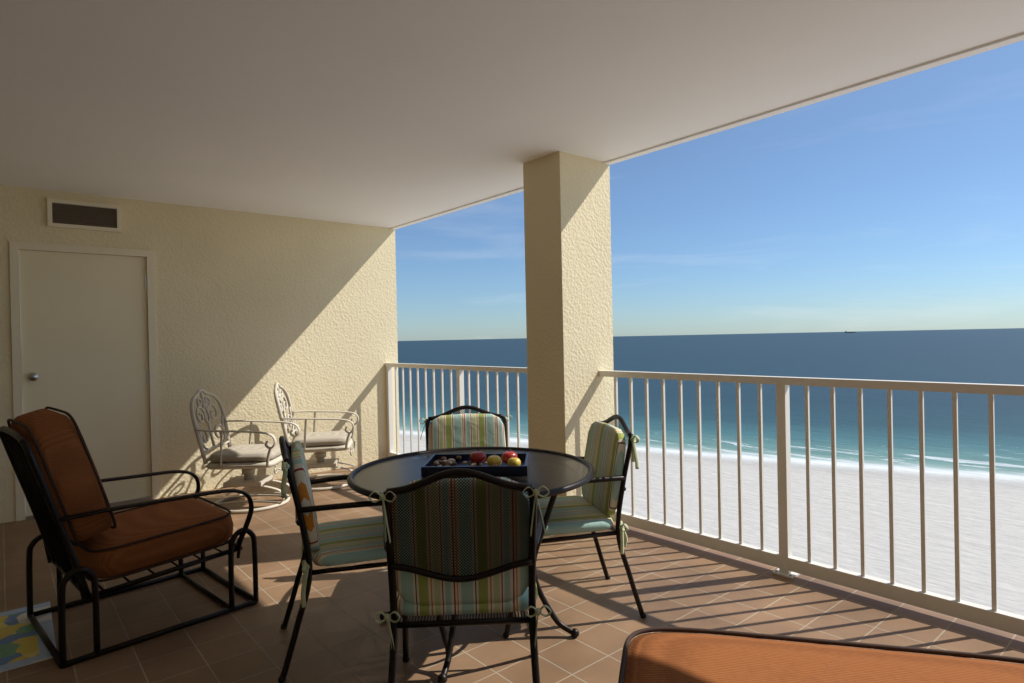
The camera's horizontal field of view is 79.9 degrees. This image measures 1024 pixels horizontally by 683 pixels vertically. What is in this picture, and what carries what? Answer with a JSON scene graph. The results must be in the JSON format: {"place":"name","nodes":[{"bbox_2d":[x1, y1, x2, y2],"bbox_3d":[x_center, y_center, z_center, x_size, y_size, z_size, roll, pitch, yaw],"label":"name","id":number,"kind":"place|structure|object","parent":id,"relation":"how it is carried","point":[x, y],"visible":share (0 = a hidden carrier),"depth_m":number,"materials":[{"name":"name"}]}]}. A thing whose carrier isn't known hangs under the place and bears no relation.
{"place":"outdoors","nodes":[
{"label":"outdoors","id":0,"kind":"place"},
{"bbox_2d":[0,462,1023,682],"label":"floor","id":1,"kind":"structure","parent":0,"point":[343,636],"depth_m":2.88,"materials":[{"name":"tile"}]},
{"bbox_2d":[0,601,55,672],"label":"rug","id":2,"kind":"object","parent":1,"relation":"on","point":[22,644],"visible":0.87,"depth_m":2.75,"materials":[{"name":"multicoloured fabric"}]},
{"bbox_2d":[0,406,258,667],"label":"glider chair","id":3,"kind":"object","parent":1,"relation":"on","point":[86,532],"visible":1,"depth_m":2.73,"materials":[{"name":"brown fabric"}]},
{"bbox_2d":[0,185,399,522],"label":"stucco wall","id":4,"kind":"structure","parent":1,"relation":"on","point":[251,309],"depth_m":5.75,"materials":[{"name":"beige paint"}]},
{"bbox_2d":[9,241,159,520],"bbox_3d":[-3.462,0.294,4.998,0.960,2.125,0.157,-1,0,-40],"label":"door","id":5,"kind":"structure","parent":4,"relation":"attached to","point":[83,331],"depth_m":4.99,"materials":[{"name":"beige paint"}]},
{"bbox_2d":[47,198,121,232],"bbox_3d":[-3.444,-1.014,4.937,0.490,0.220,0.028,-1,0,-40],"label":"vent grille","id":6,"kind":"object","parent":4,"relation":"attached to","point":[69,214],"visible":1,"depth_m":4.93,"materials":[{"name":"brown metal"}]},
{"bbox_2d":[190,389,299,513],"bbox_3d":[-2.190,0.855,5.005,0.722,0.951,0.619,-1,0,-2],"label":"patio chair","id":7,"kind":"object","parent":1,"relation":"on","point":[248,459],"visible":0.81,"depth_m":4.89,"materials":[{"name":"beige metal"}]},
{"bbox_2d":[274,382,358,490],"bbox_3d":[-1.805,0.843,5.660,0.722,0.951,0.619,-1,0,-10],"label":"patio chair","id":8,"kind":"object","parent":1,"relation":"on","point":[320,444],"visible":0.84,"depth_m":5.54,"materials":[{"name":"beige metal"}]},
{"bbox_2d":[278,436,447,682],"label":"dining chair","id":9,"kind":"object","parent":1,"relation":"on","point":[340,543],"visible":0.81,"depth_m":2.45,"materials":[{"name":"multicoloured fabric"}]},
{"bbox_2d":[368,468,550,682],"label":"dining chair","id":10,"kind":"object","parent":1,"relation":"on","point":[458,546],"visible":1,"depth_m":1.92,"materials":[{"name":"multicoloured fabric"}]},
{"bbox_2d":[419,405,511,463],"bbox_3d":[-0.233,0.843,3.337,0.568,0.924,0.685,-1,0,-6],"label":"dining chair","id":11,"kind":"object","parent":1,"relation":"on","point":[485,428],"visible":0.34,"depth_m":3.56,"materials":[{"name":"multicoloured fabric"}]},
{"bbox_2d":[347,447,594,682],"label":"dining table","id":12,"kind":"object","parent":1,"relation":"on","point":[367,479],"visible":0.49,"depth_m":2.69,"materials":[{"name":"brown metal"}]},
{"bbox_2d":[421,449,528,476],"bbox_3d":[-0.157,0.537,2.786,0.460,0.087,0.300,-1,0,3],"label":"fruit tray","id":13,"kind":"object","parent":12,"relation":"on","point":[509,463],"visible":0.98,"depth_m":2.73,"materials":[{"name":"blue"}]},
{"bbox_2d":[523,151,614,496],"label":"stucco column","id":14,"kind":"structure","parent":1,"relation":"on","point":[568,271],"depth_m":4.21,"materials":[{"name":"beige paint"}]},
{"bbox_2d":[503,414,645,637],"bbox_3d":[0.234,0.835,3.007,0.685,0.924,0.568,-1,0,-11],"label":"dining chair","id":15,"kind":"object","parent":1,"relation":"on","point":[594,507],"visible":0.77,"depth_m":2.85,"materials":[{"name":"multicoloured fabric"}]},
{"bbox_2d":[385,363,1023,636],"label":"railing","id":16,"kind":"object","parent":1,"relation":"on","point":[785,562],"visible":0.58,"depth_m":3.29,"materials":[{"name":"white metal"}]},
{"bbox_2d":[618,627,1023,682],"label":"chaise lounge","id":17,"kind":"object","parent":1,"relation":"on","point":[666,655],"visible":1,"depth_m":1.66,"materials":[{"name":"orange fabric"}]},
{"bbox_3d":[0.245,0.029,0.238,6.080,2.550,12.450,-1,0,-40],"label":"stucco wall","id":18,"kind":"object","parent":1,"relation":"on","visible":0},
{"bbox_2d":[0,0,1023,229],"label":"ceiling","id":19,"kind":"structure","parent":18,"relation":"on","point":[394,114],"depth_m":2.96,"materials":[{"name":"paint"}]},
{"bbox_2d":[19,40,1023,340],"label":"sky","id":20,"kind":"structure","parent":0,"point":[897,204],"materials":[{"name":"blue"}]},
{"bbox_2d":[21,328,1023,615],"bbox_3d":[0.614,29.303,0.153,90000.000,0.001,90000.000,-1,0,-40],"label":"beach","id":21,"kind":"structure","parent":0,"point":[975,356],"depth_m":175.50,"materials":[{"name":"white sand"}]}
]}

